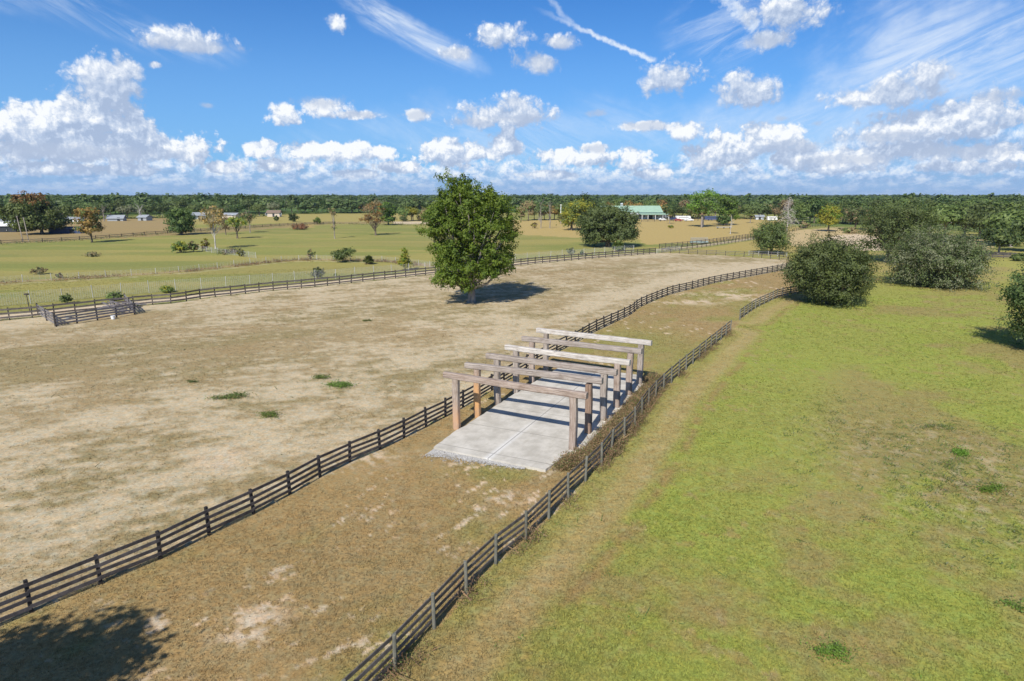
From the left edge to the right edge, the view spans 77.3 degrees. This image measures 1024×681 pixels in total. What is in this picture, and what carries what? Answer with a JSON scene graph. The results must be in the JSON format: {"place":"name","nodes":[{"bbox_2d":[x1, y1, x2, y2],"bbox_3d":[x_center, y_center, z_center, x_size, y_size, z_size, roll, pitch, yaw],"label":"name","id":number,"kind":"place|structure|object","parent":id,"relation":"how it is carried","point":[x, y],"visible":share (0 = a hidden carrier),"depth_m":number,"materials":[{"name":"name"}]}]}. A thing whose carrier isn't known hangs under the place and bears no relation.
{"place":"outdoors","nodes":[
{"label":"outdoors","id":0,"kind":"place"},
{"bbox_2d":[265,210,281,216],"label":"house","id":1,"kind":"structure","parent":0,"point":[271,213],"depth_m":479.10,"materials":[{"name":"white"}]},
{"bbox_2d":[0,207,1023,680],"bbox_3d":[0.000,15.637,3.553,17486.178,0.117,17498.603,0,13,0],"label":"ground","id":2,"kind":"structure","parent":0,"point":[138,255],"depth_m":39.60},
{"bbox_2d":[0,222,27,231],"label":"shed","id":3,"kind":"structure","parent":2,"relation":"on","point":[4,228],"depth_m":281.63,"materials":[{"name":"white paint"}]},
{"bbox_2d":[0,190,74,233],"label":"oak tree","id":4,"kind":"object","parent":2,"relation":"on","point":[34,212],"visible":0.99,"depth_m":263.17,"materials":[{"name":"green plant"}]},
{"bbox_2d":[29,267,47,274],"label":"bush","id":5,"kind":"object","parent":2,"relation":"on","point":[38,270],"visible":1,"depth_m":131.79,"materials":[{"name":"brown plant"}]},
{"bbox_2d":[48,226,83,233],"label":"shed","id":6,"kind":"structure","parent":2,"relation":"on","point":[68,230],"depth_m":271.72,"materials":[{"name":"blue paint"}]},
{"bbox_2d":[59,293,72,302],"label":"shrub","id":7,"kind":"object","parent":2,"relation":"on","point":[65,298],"visible":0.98,"depth_m":96.38,"materials":[{"name":"green plant"}]},
{"bbox_2d":[71,207,106,242],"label":"broadleaf tree","id":8,"kind":"object","parent":2,"relation":"on","point":[89,216],"visible":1,"depth_m":218.71,"materials":[{"name":"brown plant"}]},
{"bbox_2d":[36,293,146,326],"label":"board pen","id":9,"kind":"object","parent":2,"relation":"on","point":[130,305],"visible":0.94,"depth_m":84.07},
{"bbox_2d":[90,202,110,216],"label":"oak tree","id":10,"kind":"object","parent":2,"relation":"on","point":[99,206],"visible":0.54,"depth_m":431.39,"materials":[{"name":"green plant"}]},
{"bbox_2d":[105,291,121,300],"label":"shrub","id":11,"kind":"object","parent":2,"relation":"on","point":[112,294],"visible":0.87,"depth_m":99.38,"materials":[{"name":"green plant"}]},
{"bbox_2d":[106,215,126,220],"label":"shed","id":12,"kind":"structure","parent":2,"relation":"on","point":[116,217],"depth_m":402.48,"materials":[{"name":"metal"}]},
{"bbox_2d":[112,198,125,214],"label":"broadleaf tree","id":13,"kind":"object","parent":2,"relation":"on","point":[118,203],"visible":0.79,"depth_m":460.54,"materials":[{"name":"green plant"}]},
{"bbox_2d":[115,204,136,215],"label":"oak tree","id":14,"kind":"object","parent":2,"relation":"on","point":[125,208],"visible":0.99,"depth_m":438.04,"materials":[{"name":"green plant"}]},
{"bbox_2d":[0,210,266,218],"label":"undergrowth","id":15,"kind":"object","parent":2,"relation":"on","point":[168,217],"visible":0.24,"depth_m":448.00,"materials":[{"name":"green plant"}]},
{"bbox_2d":[136,215,152,220],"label":"shed","id":16,"kind":"structure","parent":2,"relation":"on","point":[144,217],"depth_m":407.89,"materials":[{"name":"metal"}]},
{"bbox_2d":[135,203,156,214],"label":"oak tree","id":17,"kind":"object","parent":2,"relation":"on","point":[146,209],"visible":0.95,"depth_m":453.74,"materials":[{"name":"green plant"}]},
{"bbox_2d":[152,202,170,215],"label":"oak tree","id":18,"kind":"object","parent":2,"relation":"on","point":[162,207],"visible":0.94,"depth_m":458.19,"materials":[{"name":"green plant"}]},
{"bbox_2d":[1,221,332,243],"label":"board fence","id":19,"kind":"object","parent":2,"relation":"on","point":[42,240],"visible":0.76,"depth_m":245.79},
{"bbox_2d":[161,206,196,234],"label":"broadleaf tree","id":20,"kind":"object","parent":2,"relation":"on","point":[179,222],"visible":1,"depth_m":260.77,"materials":[{"name":"green plant"}]},
{"bbox_2d":[171,199,186,208],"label":"broadleaf tree","id":21,"kind":"object","parent":2,"relation":"on","point":[180,204],"visible":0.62,"depth_m":467.06,"materials":[{"name":"green plant"}]},
{"bbox_2d":[170,240,188,252],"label":"bush","id":22,"kind":"object","parent":2,"relation":"on","point":[181,245],"visible":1,"depth_m":181.05,"materials":[{"name":"green plant"}]},
{"bbox_2d":[197,205,228,248],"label":"sparse tree","id":23,"kind":"object","parent":2,"relation":"on","point":[207,219],"visible":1,"depth_m":192.84,"materials":[{"name":"brown plant"}]},
{"bbox_2d":[0,257,428,283],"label":"weeds","id":24,"kind":"object","parent":2,"relation":"on","point":[241,264],"visible":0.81,"depth_m":145.93,"materials":[{"name":"brown plant"}]},
{"bbox_2d":[0,221,430,244],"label":"undergrowth","id":25,"kind":"object","parent":2,"relation":"on","point":[192,231],"visible":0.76,"depth_m":262.91,"materials":[{"name":"brown plant"}]},
{"bbox_2d":[3,255,431,282],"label":"wire fence","id":26,"kind":"object","parent":2,"relation":"on","point":[190,265],"visible":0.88,"depth_m":135.93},
{"bbox_2d":[207,202,233,212],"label":"oak tree","id":27,"kind":"object","parent":2,"relation":"on","point":[226,210],"visible":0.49,"depth_m":470.55,"materials":[{"name":"green plant"}]},
{"bbox_2d":[197,389,257,399],"bbox_3d":[-22.990,4.342,51.519,4.676,0.756,3.894,0,13,0],"label":"weed patch","id":28,"kind":"object","parent":2,"relation":"on","point":[233,395],"visible":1,"depth_m":51.73,"materials":[{"name":"green plant"}]},
{"bbox_2d":[227,203,243,212],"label":"oak tree","id":29,"kind":"object","parent":2,"relation":"on","point":[237,207],"visible":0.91,"depth_m":485.30,"materials":[{"name":"green plant"}]},
{"bbox_2d":[223,215,249,237],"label":"broadleaf tree","id":30,"kind":"object","parent":2,"relation":"on","point":[235,221],"visible":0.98,"depth_m":238.87,"materials":[{"name":"green plant"}]},
{"bbox_2d":[238,209,256,232],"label":"sparse tree","id":31,"kind":"object","parent":2,"relation":"on","point":[246,216],"visible":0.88,"depth_m":275.84,"materials":[{"name":"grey plant"}]},
{"bbox_2d":[249,204,265,215],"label":"oak tree","id":32,"kind":"object","parent":2,"relation":"on","point":[257,207],"visible":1,"depth_m":487.34,"materials":[{"name":"green plant"}]},
{"bbox_2d":[247,408,284,421],"bbox_3d":[-18.058,5.239,47.621,2.948,0.733,3.154,0,13,0],"label":"weed patch","id":33,"kind":"object","parent":2,"relation":"on","point":[268,414],"visible":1,"depth_m":47.42,"materials":[{"name":"green plant"}]},
{"bbox_2d":[0,245,633,305],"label":"wire fence","id":34,"kind":"object","parent":2,"relation":"on","point":[255,278],"visible":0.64,"depth_m":113.51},
{"bbox_2d":[310,266,324,277],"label":"shrub","id":35,"kind":"object","parent":2,"relation":"on","point":[318,272],"visible":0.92,"depth_m":124.34,"materials":[{"name":"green plant"}]},
{"bbox_2d":[0,248,655,319],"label":"board fence","id":36,"kind":"object","parent":2,"relation":"on","point":[301,283],"visible":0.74,"depth_m":107.69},
{"bbox_2d":[326,207,336,238],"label":"sparse tree","id":37,"kind":"object","parent":2,"relation":"on","point":[332,210],"visible":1,"depth_m":239.73,"materials":[{"name":"grey plant"}]},
{"bbox_2d":[321,379,358,388],"bbox_3d":[-15.031,3.663,54.914,4.039,0.582,2.925,-8,15,-31],"label":"weed patch","id":38,"kind":"object","parent":2,"relation":"on","point":[339,384],"visible":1,"depth_m":54.87,"materials":[{"name":"green plant"}]},
{"bbox_2d":[330,246,360,261],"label":"bush","id":39,"kind":"object","parent":2,"relation":"on","point":[340,254],"visible":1,"depth_m":154.47,"materials":[{"name":"green plant"}]},
{"bbox_2d":[283,209,422,213],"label":"undergrowth","id":40,"kind":"object","parent":2,"relation":"on","point":[328,211],"visible":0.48,"depth_m":576.04,"materials":[{"name":"green plant"}]},
{"bbox_2d":[15,265,714,473],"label":"weeds","id":41,"kind":"object","parent":2,"relation":"on","point":[272,346],"visible":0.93,"depth_m":67.75,"materials":[{"name":"green plant"}]},
{"bbox_2d":[358,200,386,234],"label":"broadleaf tree","id":42,"kind":"object","parent":2,"relation":"on","point":[371,218],"visible":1,"depth_m":258.02,"materials":[{"name":"brown plant"}]},
{"bbox_2d":[375,202,397,224],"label":"broadleaf tree","id":43,"kind":"object","parent":2,"relation":"on","point":[389,213],"visible":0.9,"depth_m":345.13,"materials":[{"name":"green plant"}]},
{"bbox_2d":[0,263,788,621],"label":"board fence","id":44,"kind":"object","parent":2,"relation":"on","point":[26,585],"visible":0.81,"depth_m":32.33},
{"bbox_2d":[396,247,413,268],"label":"shrub","id":45,"kind":"object","parent":2,"relation":"on","point":[405,260],"visible":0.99,"depth_m":137.77,"materials":[{"name":"green plant"}]},
{"bbox_2d":[396,207,414,215],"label":"oak tree","id":46,"kind":"object","parent":2,"relation":"on","point":[401,210],"visible":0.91,"depth_m":395.53,"materials":[{"name":"green plant"}]},
{"bbox_2d":[414,168,524,302],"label":"broadleaf tree","id":47,"kind":"object","parent":2,"relation":"on","point":[467,261],"visible":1,"depth_m":92.95,"materials":[{"name":"green plant"}]},
{"bbox_2d":[422,449,525,469],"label":"gravel","id":48,"kind":"structure","parent":2,"relation":"on","point":[467,458],"depth_m":39.75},
{"bbox_2d":[0,265,1023,680],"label":"grass","id":49,"kind":"structure","parent":2,"relation":"on","point":[702,599],"depth_m":30.67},
{"bbox_2d":[0,192,1023,210],"bbox_3d":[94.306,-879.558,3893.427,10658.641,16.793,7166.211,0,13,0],"label":"forest","id":50,"kind":"object","parent":2,"relation":"on","point":[297,202],"visible":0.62,"depth_m":588.25,"materials":[{"name":"green plant"}]},
{"bbox_2d":[521,200,535,220],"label":"broadleaf tree","id":51,"kind":"object","parent":2,"relation":"on","point":[529,205],"visible":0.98,"depth_m":406.76,"materials":[{"name":"brown plant"}]},
{"bbox_2d":[341,320,731,680],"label":"board fence","id":52,"kind":"object","parent":2,"relation":"on","point":[395,640],"visible":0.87,"depth_m":28.32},
{"bbox_2d":[434,368,642,471],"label":"concrete slab","id":53,"kind":"structure","parent":2,"relation":"on","point":[528,429],"depth_m":44.81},
{"bbox_2d":[443,371,588,449],"bbox_3d":[-0.015,4.749,42.602,10.591,4.241,0.512,7,14,27],"label":"timber frame","id":54,"kind":"object","parent":53,"relation":"on","point":[574,396],"visible":0.98,"depth_m":41.66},
{"bbox_2d":[464,362,603,433],"bbox_3d":[1.312,4.098,45.191,10.474,4.364,0.502,6,14,25],"label":"timber frame","id":55,"kind":"object","parent":53,"relation":"on","point":[587,380],"visible":0.94,"depth_m":44.26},
{"bbox_2d":[485,353,617,420],"bbox_3d":[2.720,3.551,47.824,10.552,4.260,0.481,7,14,27],"label":"timber frame","id":56,"kind":"object","parent":53,"relation":"on","point":[604,372],"visible":0.88,"depth_m":46.77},
{"bbox_2d":[505,344,630,407],"bbox_3d":[4.163,2.922,50.658,10.531,4.230,0.501,7,14,27],"label":"timber frame","id":57,"kind":"object","parent":53,"relation":"on","point":[616,362],"visible":0.87,"depth_m":49.43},
{"bbox_2d":[521,336,642,394],"bbox_3d":[5.619,2.192,53.760,10.645,4.277,0.492,7,14,27],"label":"timber frame","id":58,"kind":"object","parent":53,"relation":"on","point":[629,351],"visible":0.85,"depth_m":52.55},
{"bbox_2d":[536,328,651,383],"bbox_3d":[7.042,1.481,56.983,10.899,4.236,0.497,7,15,29],"label":"timber frame","id":59,"kind":"object","parent":53,"relation":"on","point":[641,343],"visible":0.88,"depth_m":55.78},
{"bbox_2d":[533,203,551,219],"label":"oak tree","id":60,"kind":"object","parent":2,"relation":"on","point":[544,209],"visible":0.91,"depth_m":408.06,"materials":[{"name":"green plant"}]},
{"bbox_2d":[365,328,734,680],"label":"weeds","id":61,"kind":"object","parent":2,"relation":"on","point":[531,537],"visible":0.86,"depth_m":30.34,"materials":[{"name":"green plant"}]},
{"bbox_2d":[556,195,594,229],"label":"broadleaf tree","id":62,"kind":"object","parent":2,"relation":"on","point":[574,211],"visible":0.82,"depth_m":292.77,"materials":[{"name":"plant"}]},
{"bbox_2d":[576,192,599,209],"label":"pine tree","id":63,"kind":"object","parent":2,"relation":"on","point":[585,197],"visible":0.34,"depth_m":316.30,"materials":[{"name":"green plant"}]},
{"bbox_2d":[572,201,641,246],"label":"oak tree","id":64,"kind":"object","parent":2,"relation":"on","point":[611,223],"visible":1,"depth_m":196.45,"materials":[{"name":"green plant"}]},
{"bbox_2d":[547,371,677,471],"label":"undergrowth","id":65,"kind":"object","parent":2,"relation":"on","point":[572,460],"visible":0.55,"depth_m":43.69,"materials":[{"name":"brown plant"}]},
{"bbox_2d":[612,240,623,250],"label":"palmetto","id":66,"kind":"object","parent":2,"relation":"on","point":[617,243],"visible":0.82,"depth_m":187.42,"materials":[{"name":"green plant"}]},
{"bbox_2d":[697,205,707,227],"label":"palm tree","id":67,"kind":"object","parent":2,"relation":"on","point":[702,208],"visible":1,"depth_m":319.85,"materials":[{"name":"green plant"}]},
{"bbox_2d":[685,187,720,226],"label":"broadleaf tree","id":68,"kind":"object","parent":2,"relation":"on","point":[701,199],"visible":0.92,"depth_m":323.15,"materials":[{"name":"green plant"}]},
{"bbox_2d":[659,234,753,247],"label":"board fence","id":69,"kind":"object","parent":2,"relation":"on","point":[704,241],"visible":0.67,"depth_m":214.30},
{"bbox_2d":[661,236,753,250],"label":"board fence","id":70,"kind":"object","parent":2,"relation":"on","point":[710,243],"visible":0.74,"depth_m":202.85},
{"bbox_2d":[716,213,731,225],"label":"bush","id":71,"kind":"object","parent":2,"relation":"on","point":[720,219],"visible":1,"depth_m":339.91,"materials":[{"name":"green plant"}]},
{"bbox_2d":[661,248,788,259],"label":"board fence","id":72,"kind":"object","parent":2,"relation":"on","point":[725,252],"visible":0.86,"depth_m":173.39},
{"bbox_2d":[712,194,739,224],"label":"broadleaf tree","id":73,"kind":"object","parent":2,"relation":"on","point":[726,204],"visible":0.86,"depth_m":343.39,"materials":[{"name":"green plant"}]},
{"bbox_2d":[729,208,740,233],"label":"sparse tree","id":74,"kind":"object","parent":2,"relation":"on","point":[735,216],"visible":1,"depth_m":266.86,"materials":[{"name":"green plant"}]},
{"bbox_2d":[673,213,812,219],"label":"undergrowth","id":75,"kind":"object","parent":2,"relation":"on","point":[696,216],"visible":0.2,"depth_m":431.55,"materials":[{"name":"green plant"}]},
{"bbox_2d":[491,304,1019,677],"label":"weeds","id":76,"kind":"object","parent":2,"relation":"on","point":[820,464],"visible":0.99,"depth_m":42.25,"materials":[{"name":"green plant"}]},
{"bbox_2d":[749,202,769,214],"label":"oak tree","id":77,"kind":"object","parent":2,"relation":"on","point":[759,208],"visible":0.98,"depth_m":427.98,"materials":[{"name":"green plant"}]},
{"bbox_2d":[739,286,803,319],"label":"board fence","id":78,"kind":"object","parent":2,"relation":"on","point":[755,305],"visible":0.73,"depth_m":95.44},
{"bbox_2d":[747,213,799,253],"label":"oak tree","id":79,"kind":"object","parent":2,"relation":"on","point":[772,234],"visible":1,"depth_m":175.31,"materials":[{"name":"green plant"}]},
{"bbox_2d":[778,199,795,217],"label":"broadleaf tree","id":80,"kind":"object","parent":2,"relation":"on","point":[781,205],"visible":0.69,"depth_m":427.00,"materials":[{"name":"brown plant"}]},
{"bbox_2d":[779,197,799,229],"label":"dead tree","id":81,"kind":"object","parent":2,"relation":"on","point":[788,214],"visible":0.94,"depth_m":285.75,"materials":[{"name":"grey plant"}]},
{"bbox_2d":[783,208,798,223],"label":"oak tree","id":82,"kind":"object","parent":2,"relation":"on","point":[795,210],"visible":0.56,"depth_m":361.62,"materials":[{"name":"green plant"}]},
{"bbox_2d":[795,202,812,220],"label":"broadleaf tree","id":83,"kind":"object","parent":2,"relation":"on","point":[803,211],"visible":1,"depth_m":353.30,"materials":[{"name":"green plant"}]},
{"bbox_2d":[805,198,829,222],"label":"broadleaf tree","id":84,"kind":"object","parent":2,"relation":"on","point":[813,204],"visible":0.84,"depth_m":364.39,"materials":[{"name":"green plant"}]},
{"bbox_2d":[815,204,843,230],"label":"broadleaf tree","id":85,"kind":"object","parent":2,"relation":"on","point":[829,215],"visible":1,"depth_m":284.04,"materials":[{"name":"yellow plant"}]},
{"bbox_2d":[777,226,889,308],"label":"oak tree","id":86,"kind":"object","parent":2,"relation":"on","point":[836,271],"visible":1,"depth_m":92.95,"materials":[{"name":"green plant"}]},
{"bbox_2d":[796,620,872,669],"bbox_3d":[11.564,10.987,22.891,2.610,0.456,1.998,-8,15,-31],"label":"weed patch","id":87,"kind":"object","parent":2,"relation":"on","point":[836,652],"visible":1,"depth_m":22.86,"materials":[{"name":"green plant"}]},
{"bbox_2d":[840,199,861,223],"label":"broadleaf tree","id":88,"kind":"object","parent":2,"relation":"on","point":[852,203],"visible":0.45,"depth_m":351.12,"materials":[{"name":"green plant"}]},
{"bbox_2d":[842,227,860,233],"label":"bush","id":89,"kind":"object","parent":2,"relation":"on","point":[853,230],"visible":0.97,"depth_m":271.51,"materials":[{"name":"brown plant"}]},
{"bbox_2d":[839,206,870,226],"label":"oak tree","id":90,"kind":"object","parent":2,"relation":"on","point":[847,212],"visible":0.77,"depth_m":300.04,"materials":[{"name":"green plant"}]},
{"bbox_2d":[711,389,1023,575],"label":"weeds","id":91,"kind":"object","parent":2,"relation":"on","point":[950,478],"visible":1,"depth_m":38.14,"materials":[{"name":"green plant"}]},
{"bbox_2d":[787,218,1008,232],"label":"undergrowth","id":92,"kind":"object","parent":2,"relation":"on","point":[953,228],"visible":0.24,"depth_m":303.35,"materials":[{"name":"green plant"}]},
{"bbox_2d":[853,197,943,262],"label":"oak tree","id":93,"kind":"object","parent":2,"relation":"on","point":[909,217],"visible":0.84,"depth_m":151.21,"materials":[{"name":"green plant"}]},
{"bbox_2d":[874,222,1005,293],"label":"willow thicket","id":94,"kind":"object","parent":2,"relation":"on","point":[943,259],"visible":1,"depth_m":111.21,"materials":[{"name":"green plant"}]},
{"bbox_2d":[906,420,974,435],"bbox_3d":[29.660,6.071,44.936,5.553,0.274,3.754,-4,13,-15],"label":"weed patch","id":95,"kind":"object","parent":2,"relation":"on","point":[943,426],"visible":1,"depth_m":45.23,"materials":[{"name":"green plant"}]},
{"bbox_2d":[927,201,966,229],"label":"oak tree","id":96,"kind":"object","parent":2,"relation":"on","point":[950,213],"visible":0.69,"depth_m":235.15,"materials":[{"name":"green plant"}]},
{"bbox_2d":[940,437,984,457],"bbox_3d":[28.316,6.648,40.220,2.392,1.274,3.169,0,13,0],"label":"weed patch","id":97,"kind":"object","parent":2,"relation":"on","point":[960,451],"visible":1,"depth_m":40.35,"materials":[{"name":"green plant"}]},
{"bbox_2d":[947,201,991,236],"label":"oak tree","id":98,"kind":"object","parent":2,"relation":"on","point":[968,209],"visible":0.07,"depth_m":239.30,"materials":[{"name":"green plant"}]},
{"bbox_2d":[953,200,1007,238],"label":"oak tree","id":99,"kind":"object","parent":2,"relation":"on","point":[969,220],"visible":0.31,"depth_m":235.47,"materials":[{"name":"green plant"}]},
{"bbox_2d":[957,475,1017,498],"bbox_3d":[26.631,8.115,35.580,2.896,0.433,2.045,-6,14,-25],"label":"weed patch","id":100,"kind":"object","parent":2,"relation":"on","point":[984,488],"visible":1,"depth_m":35.51,"materials":[{"name":"green plant"}]},
{"bbox_2d":[965,203,1022,243],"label":"oak tree","id":101,"kind":"object","parent":2,"relation":"on","point":[979,215],"visible":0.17,"depth_m":215.18,"materials":[{"name":"green plant"}]},
{"bbox_2d":[975,222,1023,253],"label":"oak tree","id":102,"kind":"object","parent":2,"relation":"on","point":[999,233],"visible":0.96,"depth_m":174.90,"materials":[{"name":"green plant"}]},
{"bbox_2d":[975,207,1023,246],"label":"oak tree","id":103,"kind":"object","parent":2,"relation":"on","point":[1001,218],"visible":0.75,"depth_m":199.00,"materials":[{"name":"green plant"}]},
{"bbox_2d":[980,198,1023,208],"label":"oak tree","id":104,"kind":"object","parent":2,"relation":"on","point":[1008,204],"visible":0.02,"depth_m":247.59,"materials":[{"name":"green plant"}]},
{"bbox_2d":[990,253,1023,344],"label":"oak tree","id":105,"kind":"object","parent":2,"relation":"on","point":[1015,293],"visible":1,"depth_m":67.27,"materials":[{"name":"green plant"}]},
{"bbox_2d":[996,594,1023,611],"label":"weed patch","id":106,"kind":"object","parent":2,"relation":"on","point":[1011,603],"visible":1,"depth_m":25.60,"materials":[{"name":"green plant"}]},
{"bbox_2d":[1004,213,1023,237],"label":"oak tree","id":107,"kind":"object","parent":2,"relation":"on","point":[1018,226],"visible":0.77,"depth_m":182.68,"materials":[{"name":"green plant"}]},
{"bbox_2d":[0,0,1023,195],"label":"sky","id":108,"kind":"structure","parent":0,"point":[124,97],"materials":[{"name":"blue"}]},
{"bbox_2d":[600,203,668,219],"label":"barn","id":109,"kind":"structure","parent":0,"point":[650,212],"depth_m":430.82,"materials":[{"name":"green metal"}]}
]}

